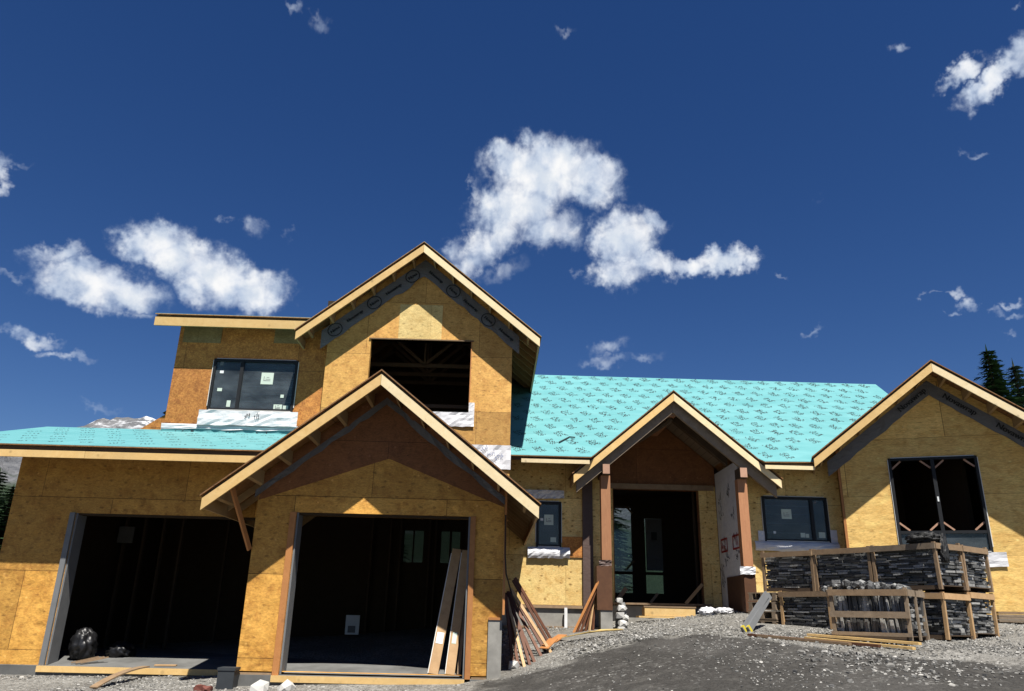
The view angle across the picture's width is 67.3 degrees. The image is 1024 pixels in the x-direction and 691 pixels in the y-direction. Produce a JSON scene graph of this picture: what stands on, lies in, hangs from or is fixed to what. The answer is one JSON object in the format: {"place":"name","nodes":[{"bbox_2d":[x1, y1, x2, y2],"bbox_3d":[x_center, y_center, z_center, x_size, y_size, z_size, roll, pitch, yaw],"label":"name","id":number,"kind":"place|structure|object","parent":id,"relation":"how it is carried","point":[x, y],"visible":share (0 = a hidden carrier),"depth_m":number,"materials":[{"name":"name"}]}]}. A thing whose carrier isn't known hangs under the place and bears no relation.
{"place":"outdoors","nodes":[
{"label":"outdoors","id":0,"kind":"place"},
{"bbox_2d":[0,416,663,593],"bbox_3d":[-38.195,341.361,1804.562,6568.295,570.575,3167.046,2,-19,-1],"label":"mountains","id":1,"kind":"structure","parent":0,"point":[10,467],"depth_m":1930.57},
{"bbox_2d":[0,610,1023,690],"bbox_3d":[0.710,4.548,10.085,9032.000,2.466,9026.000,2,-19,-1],"label":"ground","id":2,"kind":"structure","parent":0,"point":[413,646],"depth_m":11.06,"materials":[{"name":"grey gravel"}]},
{"bbox_2d":[0,467,9,519],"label":"spruce tree","id":3,"kind":"object","parent":2,"relation":"on","point":[2,479],"visible":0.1,"depth_m":32.45,"materials":[{"name":"green plant"}]},
{"bbox_2d":[0,485,14,550],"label":"spruce tree","id":4,"kind":"object","parent":2,"relation":"on","point":[5,515],"visible":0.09,"depth_m":27.07,"materials":[{"name":"green plant"}]},
{"bbox_2d":[89,666,149,687],"bbox_3d":[-5.922,4.990,11.656,0.130,0.070,1.142,-3,-9,12],"label":"timber scrap","id":5,"kind":"object","parent":2,"relation":"on","point":[98,684],"visible":1,"depth_m":11.50,"materials":[{"name":"beige wood"}]},
{"bbox_2d":[193,684,205,690],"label":"brick piece","id":6,"kind":"object","parent":2,"relation":"on","point":[198,687],"visible":0.82,"depth_m":11.04,"materials":[{"name":"red brick"}]},
{"bbox_2d":[202,686,212,690],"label":"brick piece","id":7,"kind":"object","parent":2,"relation":"on","point":[207,688],"visible":1,"depth_m":10.98,"materials":[{"name":"red brick"}]},
{"bbox_2d":[216,666,240,689],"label":"plastic tub","id":8,"kind":"object","parent":2,"relation":"on","point":[227,677],"visible":1,"depth_m":11.22,"materials":[{"name":"plastic"}]},
{"bbox_2d":[250,679,268,690],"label":"rock","id":9,"kind":"object","parent":2,"relation":"on","point":[261,685],"visible":1,"depth_m":10.95,"materials":[{"name":"stone"}]},
{"bbox_2d":[277,679,295,690],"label":"rock","id":10,"kind":"object","parent":2,"relation":"on","point":[287,684],"visible":0.96,"depth_m":11.09,"materials":[{"name":"stone"}]},
{"bbox_2d":[505,594,513,660],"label":"leaning plank","id":11,"kind":"object","parent":2,"relation":"on","point":[509,629],"visible":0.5,"depth_m":12.58,"materials":[{"name":"brown wood"}]},
{"bbox_2d":[0,241,1023,685],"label":"unfinished house","id":12,"kind":"structure","parent":2,"relation":"on","point":[376,449],"depth_m":16.48,"materials":[{"name":"yellow wood"}]},
{"bbox_2d":[67,627,97,658],"bbox_3d":[-7.199,4.992,12.929,0.438,0.501,0.465,2,-19,-1],"label":"rubbish bag","id":13,"kind":"object","parent":12,"relation":"on","point":[83,643],"visible":0.94,"depth_m":12.79,"materials":[{"name":"black plastic"}]},
{"bbox_2d":[71,656,98,662],"bbox_3d":[-6.964,5.125,12.546,0.395,0.020,0.030,-1,-15,-34],"label":"lath","id":14,"kind":"object","parent":12,"relation":"on","point":[85,659],"visible":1,"depth_m":12.54,"materials":[{"name":"beige wood"}]},
{"bbox_2d":[75,656,103,663],"bbox_3d":[-6.879,5.124,12.537,0.414,0.020,0.030,0,-15,-36],"label":"lath","id":15,"kind":"object","parent":12,"relation":"on","point":[88,660],"visible":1,"depth_m":12.51,"materials":[{"name":"beige wood"}]},
{"bbox_2d":[80,656,108,663],"bbox_3d":[-6.799,5.123,12.529,0.404,0.021,0.030,-1,-15,-33],"label":"lath","id":16,"kind":"object","parent":12,"relation":"on","point":[94,659],"visible":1,"depth_m":12.52,"materials":[{"name":"beige wood"}]},
{"bbox_2d":[104,641,136,657],"bbox_3d":[-6.709,5.216,13.208,0.528,0.271,0.473,2,-19,-1],"label":"rubbish bag","id":17,"kind":"object","parent":12,"relation":"on","point":[117,649],"visible":0.91,"depth_m":13.07,"materials":[{"name":"black plastic"}]},
{"bbox_2d":[117,526,134,542],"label":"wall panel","id":18,"kind":"structure","parent":12,"relation":"attached to","point":[125,534],"depth_m":16.36,"materials":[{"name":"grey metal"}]},
{"bbox_2d":[154,664,176,665],"bbox_3d":[-5.619,5.189,12.484,0.341,0.020,0.080,2,-19,-4],"label":"timber scrap","id":19,"kind":"object","parent":12,"relation":"on","point":[165,664],"visible":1,"depth_m":12.46,"materials":[{"name":"beige wood"}]},
{"bbox_2d":[206,358,298,411],"bbox_3d":[-5.552,0.861,16.542,1.846,1.167,0.142,2,-19,-1],"label":"window","id":20,"kind":"structure","parent":12,"relation":"in","point":[267,385],"depth_m":16.51,"materials":[{"name":"black glass"}]},
{"bbox_2d":[345,615,359,634],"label":"wall panel","id":21,"kind":"structure","parent":12,"relation":"attached to","point":[352,625],"depth_m":16.82,"materials":[{"name":"grey metal"}]},
{"bbox_2d":[428,548,461,673],"bbox_3d":[-1.073,4.239,12.376,0.162,1.984,0.054,8,-34,3],"label":"trim board","id":22,"kind":"object","parent":12,"relation":"on","point":[441,628],"depth_m":12.32,"materials":[{"name":"beige wood"}]},
{"bbox_2d":[445,550,466,674],"bbox_3d":[-0.863,4.243,12.343,0.152,1.947,0.054,6,-33,1],"label":"trim board","id":23,"kind":"object","parent":12,"relation":"on","point":[451,660],"depth_m":12.26,"materials":[{"name":"beige wood"}]},
{"bbox_2d":[457,591,465,674],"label":"trim board","id":24,"kind":"object","parent":12,"relation":"on","point":[461,645],"depth_m":12.10,"materials":[{"name":"brown wood"}]},
{"bbox_2d":[504,515,522,615],"bbox_3d":[0.066,3.548,12.374,0.092,1.510,0.953,-6,-20,19],"label":"cable","id":25,"kind":"object","parent":12,"relation":"hanging from","point":[506,569],"visible":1,"depth_m":12.03,"materials":[{"name":"black rubber"}]},
{"bbox_2d":[535,500,561,546],"bbox_3d":[0.796,3.878,16.710,0.576,0.987,0.142,2,-19,-1],"label":"window","id":26,"kind":"structure","parent":12,"relation":"in","point":[548,528],"depth_m":16.67,"materials":[{"name":"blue glass"}]},
{"bbox_2d":[650,593,658,602],"bbox_3d":[3.373,5.987,18.234,0.060,0.277,0.030,40,-15,12],"label":"timber scrap","id":27,"kind":"object","parent":12,"relation":"on","point":[654,597],"visible":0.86,"depth_m":18.22,"materials":[{"name":"brown wood"}]},
{"bbox_2d":[613,602,711,605],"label":"threshold board","id":28,"kind":"object","parent":12,"relation":"on","point":[665,604],"visible":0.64,"depth_m":17.30,"materials":[{"name":"brown wood"}]},
{"bbox_2d":[684,583,703,603],"bbox_3d":[4.144,5.653,17.502,0.636,0.070,0.030,-37,-15,-28],"label":"timber scrap","id":29,"kind":"object","parent":28,"relation":"on","point":[694,593],"visible":1,"depth_m":17.49,"materials":[{"name":"brown wood"}]},
{"bbox_2d":[760,495,830,542],"bbox_3d":[6.209,3.808,16.874,1.476,0.987,0.142,2,-19,-1],"label":"window","id":30,"kind":"structure","parent":12,"relation":"in","point":[784,518],"depth_m":16.84,"materials":[{"name":"black glass"}]},
{"bbox_2d":[887,455,993,551],"bbox_3d":[8.869,3.290,16.003,1.716,1.967,0.145,-5,-20,18],"label":"window","id":31,"kind":"structure","parent":12,"relation":"in","point":[977,538],"depth_m":15.89,"materials":[{"name":"black glass"}]},
{"bbox_2d":[505,593,519,666],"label":"leaning plank","id":32,"kind":"object","parent":2,"relation":"on","point":[514,647],"visible":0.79,"depth_m":12.37,"materials":[{"name":"brown wood"}]},
{"bbox_2d":[508,660,519,668],"bbox_3d":[0.034,5.000,12.031,0.182,0.136,0.189,2,-19,-1],"label":"rock","id":33,"kind":"object","parent":2,"relation":"on","point":[513,664],"visible":0.92,"depth_m":11.98,"materials":[{"name":"stone"}]},
{"bbox_2d":[508,598,525,666],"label":"leaning plank","id":34,"kind":"object","parent":2,"relation":"on","point":[517,639],"visible":0.79,"depth_m":12.46,"materials":[{"name":"beige wood"}]},
{"bbox_2d":[507,591,530,664],"bbox_3d":[0.107,4.633,12.646,0.049,1.480,0.028,4,-59,-19],"label":"leaning plank","id":35,"kind":"object","parent":2,"relation":"on","point":[519,630],"visible":0.86,"depth_m":12.60,"materials":[{"name":"brown wood"}]},
{"bbox_2d":[511,609,535,661],"bbox_3d":[0.149,4.707,12.727,0.048,1.385,0.029,0,-62,-21],"label":"leaning plank","id":36,"kind":"object","parent":2,"relation":"on","point":[529,649],"visible":0.43,"depth_m":12.43,"materials":[{"name":"brown wood"}]},
{"bbox_2d":[510,593,541,655],"bbox_3d":[0.211,4.686,12.948,0.048,1.318,0.028,-8,-53,-24],"label":"leaning plank","id":37,"kind":"object","parent":2,"relation":"on","point":[527,629],"visible":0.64,"depth_m":12.88,"materials":[{"name":"brown wood"}]},
{"bbox_2d":[510,592,545,651],"bbox_3d":[0.267,4.705,13.171,0.048,1.206,0.029,-14,-43,-27],"label":"leaning plank","id":38,"kind":"object","parent":2,"relation":"on","point":[535,633],"visible":0.64,"depth_m":13.02,"materials":[{"name":"brown wood"}]},
{"bbox_2d":[512,580,547,640],"bbox_3d":[0.337,4.758,13.764,0.048,1.255,0.028,-21,-23,-29],"label":"leaning plank","id":39,"kind":"object","parent":2,"relation":"on","point":[530,610],"visible":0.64,"depth_m":13.76,"materials":[{"name":"brown wood"}]},
{"bbox_2d":[509,588,551,652],"bbox_3d":[0.305,4.593,12.867,0.048,1.214,0.029,-22,-28,-30],"label":"leaning plank","id":40,"kind":"object","parent":2,"relation":"on","point":[531,621],"visible":0.93,"depth_m":12.85,"materials":[{"name":"beige wood"}]},
{"bbox_2d":[514,577,551,637],"bbox_3d":[0.390,4.819,14.061,0.048,1.290,0.029,-25,-13,-31],"label":"leaning plank","id":41,"kind":"object","parent":2,"relation":"on","point":[532,608],"visible":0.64,"depth_m":14.05,"materials":[{"name":"brown wood"}]},
{"bbox_2d":[539,638,557,648],"bbox_3d":[0.611,4.960,12.799,0.160,0.013,0.466,-7,-3,23],"label":"hardboard scrap","id":42,"kind":"object","parent":2,"relation":"on","point":[550,642],"visible":0.93,"depth_m":12.81,"materials":[{"name":"orange wood"}]},
{"bbox_2d":[553,634,566,642],"bbox_3d":[0.799,5.216,13.695,0.200,0.012,0.362,-15,-5,39],"label":"hardboard scrap","id":43,"kind":"object","parent":2,"relation":"on","point":[558,636],"visible":0.57,"depth_m":13.75,"materials":[{"name":"orange wood"}]},
{"bbox_2d":[573,581,598,632],"bbox_3d":[1.489,5.199,15.366,0.027,1.253,0.048,43,-33,-15],"label":"leaning plank","id":44,"kind":"object","parent":2,"relation":"on","point":[585,607],"visible":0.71,"depth_m":15.33,"materials":[{"name":"orange wood"}]},
{"bbox_2d":[576,583,595,631],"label":"leaning plank","id":45,"kind":"object","parent":2,"relation":"on","point":[579,626],"visible":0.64,"depth_m":15.22,"materials":[{"name":"brown wood"}]},
{"bbox_2d":[579,588,596,631],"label":"leaning plank","id":46,"kind":"object","parent":2,"relation":"on","point":[585,618],"visible":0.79,"depth_m":15.35,"materials":[{"name":"brown wood"}]},
{"bbox_2d":[584,597,594,630],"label":"leaning plank","id":47,"kind":"object","parent":2,"relation":"on","point":[587,621],"visible":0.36,"depth_m":15.38,"materials":[{"name":"brown wood"}]},
{"bbox_2d":[588,598,594,630],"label":"leaning plank","id":48,"kind":"object","parent":2,"relation":"on","point":[590,622],"visible":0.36,"depth_m":15.46,"materials":[{"name":"beige wood"}]},
{"bbox_2d":[561,629,622,637],"bbox_3d":[1.403,5.051,13.498,1.080,0.182,0.500,2,-19,-1],"label":"plywood offcut","id":49,"kind":"object","parent":2,"relation":"on","point":[602,630],"visible":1,"depth_m":13.36,"materials":[{"name":"beige wood"}]},
{"bbox_2d":[592,595,595,629],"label":"leaning plank","id":50,"kind":"object","parent":2,"relation":"on","point":[593,619],"visible":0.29,"depth_m":15.52,"materials":[{"name":"brown wood"}]},
{"bbox_2d":[615,602,627,627],"bbox_3d":[2.227,5.547,15.649,0.268,0.780,0.265,2,-19,-1],"label":"rock stack","id":51,"kind":"object","parent":2,"relation":"on","point":[617,619],"visible":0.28,"depth_m":15.59,"materials":[{"name":"grey stone"}]},
{"bbox_2d":[614,508,632,592],"bbox_3d":[4.593,9.301,39.105,4.867,9.880,5.399,14,-23,-33],"label":"spruce tree","id":52,"kind":"object","parent":2,"relation":"on","point":[619,578],"visible":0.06,"depth_m":38.48,"materials":[{"name":"green plant"}]},
{"bbox_2d":[636,606,695,617],"bbox_3d":[3.312,5.723,16.502,1.250,0.240,0.360,2,-19,-1],"label":"entrance step","id":53,"kind":"object","parent":2,"relation":"on","point":[658,611],"visible":0.9,"depth_m":16.36,"materials":[{"name":"brown wood"}]},
{"bbox_2d":[698,606,717,615],"bbox_3d":[4.084,5.544,16.070,0.440,0.183,0.300,2,-19,-1],"label":"crumpled plastic","id":54,"kind":"object","parent":2,"relation":"on","point":[706,610],"visible":0.81,"depth_m":15.99,"materials":[{"name":"white plastic"}]},
{"bbox_2d":[713,607,734,613],"bbox_3d":[4.392,5.487,15.939,0.471,0.121,0.270,2,-19,-1],"label":"crumpled plastic","id":55,"kind":"object","parent":2,"relation":"on","point":[724,610],"visible":0.99,"depth_m":15.87,"materials":[{"name":"white plastic"}]},
{"bbox_2d":[740,591,768,631],"bbox_3d":[4.219,4.616,13.341,0.048,0.115,1.230,-36,-8,39],"label":"grey board","id":56,"kind":"object","parent":2,"relation":"on","point":[762,600],"visible":0.89,"depth_m":13.36,"materials":[{"name":"wood"}]},
{"bbox_2d":[746,592,771,631],"bbox_3d":[4.308,4.646,13.397,0.048,0.114,1.259,-35,-9,35],"label":"grey board","id":57,"kind":"object","parent":2,"relation":"on","point":[751,625],"visible":0.86,"depth_m":13.24,"materials":[{"name":"wood"}]},
{"bbox_2d":[758,620,787,623],"bbox_3d":[4.966,5.256,14.473,0.815,0.146,0.630,15,-23,-34],"label":"pallet","id":58,"kind":"object","parent":2,"relation":"on","point":[776,622],"visible":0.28,"depth_m":14.12,"materials":[{"name":"brown wood"}]},
{"bbox_2d":[747,611,786,619],"bbox_3d":[4.970,5.101,14.528,0.815,0.146,0.630,15,-23,-34],"label":"pallet","id":59,"kind":"object","parent":58,"relation":"on","point":[773,615],"visible":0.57,"depth_m":14.22,"materials":[{"name":"brown wood"}]},
{"bbox_2d":[748,602,785,610],"bbox_3d":[4.984,4.939,14.563,0.815,0.146,0.630,15,-23,-34],"label":"pallet","id":60,"kind":"object","parent":59,"relation":"on","point":[773,606],"visible":0.46,"depth_m":14.34,"materials":[{"name":"brown wood"}]},
{"bbox_2d":[748,592,784,601],"bbox_3d":[4.998,4.777,14.599,0.815,0.146,0.630,15,-23,-34],"label":"pallet","id":61,"kind":"object","parent":60,"relation":"on","point":[754,596],"visible":0.46,"depth_m":14.52,"materials":[{"name":"brown wood"}]},
{"bbox_2d":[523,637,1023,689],"bbox_3d":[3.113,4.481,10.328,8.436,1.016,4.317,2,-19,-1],"label":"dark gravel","id":62,"kind":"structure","parent":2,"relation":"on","point":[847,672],"depth_m":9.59,"materials":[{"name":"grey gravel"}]},
{"bbox_2d":[756,634,851,644],"bbox_3d":[4.344,4.408,11.525,0.090,0.035,1.542,15,-21,-34],"label":"loose board","id":63,"kind":"object","parent":2,"relation":"on","point":[808,640],"visible":1,"depth_m":11.43,"materials":[{"name":"beige wood"}]},
{"bbox_2d":[778,591,832,628],"bbox_3d":[5.544,4.803,13.895,0.913,0.701,1.046,15,-24,-34],"label":"stone crate","id":64,"kind":"object","parent":2,"relation":"on","point":[807,608],"visible":0.5,"depth_m":13.69,"materials":[{"name":"grey stone"}]},
{"bbox_2d":[760,549,823,591],"bbox_3d":[5.389,4.209,14.324,0.913,0.737,1.136,14,-22,-33],"label":"stone crate","id":65,"kind":"object","parent":64,"relation":"on","point":[791,571],"visible":0.64,"depth_m":14.11,"materials":[{"name":"stone"}]},
{"bbox_2d":[811,546,878,590],"bbox_3d":[6.035,3.933,13.503,0.913,0.730,1.136,14,-23,-34],"label":"stone crate","id":66,"kind":"object","parent":64,"relation":"on","point":[838,565],"visible":0.61,"depth_m":13.33,"materials":[{"name":"stone"}]},
{"bbox_2d":[747,633,880,646],"bbox_3d":[4.445,4.395,11.480,0.090,0.036,2.102,16,-22,-37],"label":"loose board","id":67,"kind":"object","parent":2,"relation":"on","point":[866,644],"visible":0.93,"depth_m":10.93,"materials":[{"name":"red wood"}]},
{"bbox_2d":[804,637,915,649],"bbox_3d":[4.979,4.294,11.105,0.090,0.037,1.653,15,-21,-34],"label":"loose board","id":68,"kind":"object","parent":2,"relation":"on","point":[899,647],"visible":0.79,"depth_m":10.79,"materials":[{"name":"brown wood"}]},
{"bbox_2d":[807,633,921,644],"bbox_3d":[5.112,4.298,11.266,0.090,0.036,1.693,16,-22,-36],"label":"loose board","id":69,"kind":"object","parent":2,"relation":"on","point":[870,639],"visible":1,"depth_m":11.16,"materials":[{"name":"brown wood"}]},
{"bbox_2d":[826,587,929,640],"bbox_3d":[5.559,4.072,11.691,1.166,0.738,0.914,-15,-25,39],"label":"stone crate","id":70,"kind":"object","parent":2,"relation":"on","point":[893,614],"visible":1,"depth_m":11.39,"materials":[{"name":"stone"}]},
{"bbox_2d":[821,579,911,591],"bbox_3d":[5.471,3.741,11.889,1.224,0.224,0.923,-15,-25,39],"label":"stone rubble","id":71,"kind":"object","parent":70,"relation":"on","point":[858,584],"visible":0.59,"depth_m":11.60,"materials":[{"name":"grey stone"}]},
{"bbox_2d":[922,592,975,639],"bbox_3d":[6.685,4.343,12.414,0.913,0.720,1.066,15,-23,-34],"label":"stone crate","id":72,"kind":"object","parent":2,"relation":"on","point":[948,618],"visible":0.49,"depth_m":12.01,"materials":[{"name":"grey stone"}]},
{"bbox_2d":[869,541,967,590],"bbox_3d":[6.678,3.647,12.673,0.913,0.740,1.136,14,-23,-34],"label":"stone crate","id":73,"kind":"object","parent":72,"relation":"on","point":[920,566],"visible":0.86,"depth_m":12.40,"materials":[{"name":"stone"}]},
{"bbox_2d":[905,532,942,543],"bbox_3d":[6.660,3.106,12.439,0.585,0.197,0.563,16,-24,-36],"label":"crumpled netting","id":74,"kind":"object","parent":73,"relation":"on","point":[919,537],"visible":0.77,"depth_m":12.30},
{"bbox_2d":[939,533,949,562],"bbox_3d":[6.872,3.212,12.247,0.284,0.465,0.083,15,-23,-34],"label":"torn netting","id":75,"kind":"object","parent":73,"relation":"hanging from","point":[944,552],"visible":1,"depth_m":12.20,"materials":[{"name":"grey plastic"}]},
{"bbox_2d":[944,590,999,636],"bbox_3d":[7.381,4.497,12.906,0.913,0.713,1.066,16,-23,-34],"label":"stone crate","id":76,"kind":"object","parent":2,"relation":"on","point":[980,602],"visible":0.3,"depth_m":12.60,"materials":[{"name":"grey stone"}]},
{"bbox_2d":[925,545,993,591],"bbox_3d":[7.379,3.822,13.146,0.913,0.735,1.146,15,-23,-33],"label":"stone crate","id":77,"kind":"object","parent":76,"relation":"on","point":[975,567],"visible":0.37,"depth_m":12.81,"materials":[{"name":"stone"}]},
{"bbox_2d":[973,344,1023,407],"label":"spruce tree","id":78,"kind":"object","parent":2,"relation":"on","point":[997,385],"visible":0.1,"depth_m":35.89,"materials":[{"name":"green plant"}]},
{"bbox_2d":[997,620,1023,622],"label":"stacked board","id":79,"kind":"object","parent":2,"relation":"on","point":[1020,621],"visible":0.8,"depth_m":14.57,"materials":[{"name":"brown wood"}]},
{"bbox_2d":[997,617,1023,619],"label":"stacked board","id":80,"kind":"object","parent":79,"relation":"on","point":[1013,618],"visible":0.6,"depth_m":14.59,"materials":[{"name":"beige wood"}]},
{"bbox_2d":[997,614,1023,616],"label":"stacked board","id":81,"kind":"object","parent":80,"relation":"on","point":[1004,615],"visible":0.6,"depth_m":14.62,"materials":[{"name":"beige wood"}]},
{"bbox_2d":[996,611,1023,613],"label":"stacked board","id":82,"kind":"object","parent":81,"relation":"on","point":[998,612],"visible":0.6,"depth_m":14.63,"materials":[{"name":"beige wood"}]},
{"bbox_2d":[1004,360,1023,405],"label":"spruce tree","id":83,"kind":"object","parent":2,"relation":"on","point":[1017,382],"visible":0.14,"depth_m":36.55,"materials":[{"name":"green plant"}]},
{"bbox_3d":[2.168,5.656,15.318,0.178,0.127,0.145,2,-19,-1],"label":"rock","id":84,"kind":"object","parent":2,"relation":"on","visible":0},
{"bbox_2d":[618,620,628,626],"bbox_3d":[2.226,5.563,15.394,0.212,0.141,0.204,-5,-20,18],"label":"rock","id":85,"kind":"object","parent":84,"relation":"on","point":[623,623],"visible":1,"depth_m":15.33,"materials":[{"name":"stone"}]},
{"bbox_2d":[616,612,623,618],"bbox_3d":[2.173,5.440,15.510,0.163,0.124,0.189,2,-19,-1],"label":"rock","id":86,"kind":"object","parent":85,"relation":"on","point":[619,615],"visible":1,"depth_m":15.43,"materials":[{"name":"stone"}]},
{"bbox_2d":[617,605,626,611],"bbox_3d":[2.229,5.333,15.612,0.212,0.141,0.204,-5,-20,18],"label":"rock","id":87,"kind":"object","parent":86,"relation":"on","point":[622,608],"visible":1,"depth_m":15.55,"materials":[{"name":"stone"}]},
{"bbox_2d":[616,598,622,602],"bbox_3d":[2.179,5.189,15.651,0.152,0.108,0.124,2,-19,-1],"label":"rock","id":88,"kind":"object","parent":87,"relation":"on","point":[619,600],"visible":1,"depth_m":15.60,"materials":[{"name":"stone"}]},
{"bbox_2d":[0,0,1023,430],"label":"sky","id":89,"kind":"structure","parent":0,"point":[813,191],"materials":[{"name":"blue"}]},
{"bbox_2d":[615,587,627,600],"bbox_3d":[2.530,5.774,17.820,0.090,0.399,0.030,40,-27,11],"label":"timber scrap","id":90,"kind":"object","parent":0,"point":[622,592],"visible":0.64,"depth_m":17.83,"materials":[{"name":"wood"}]}
]}

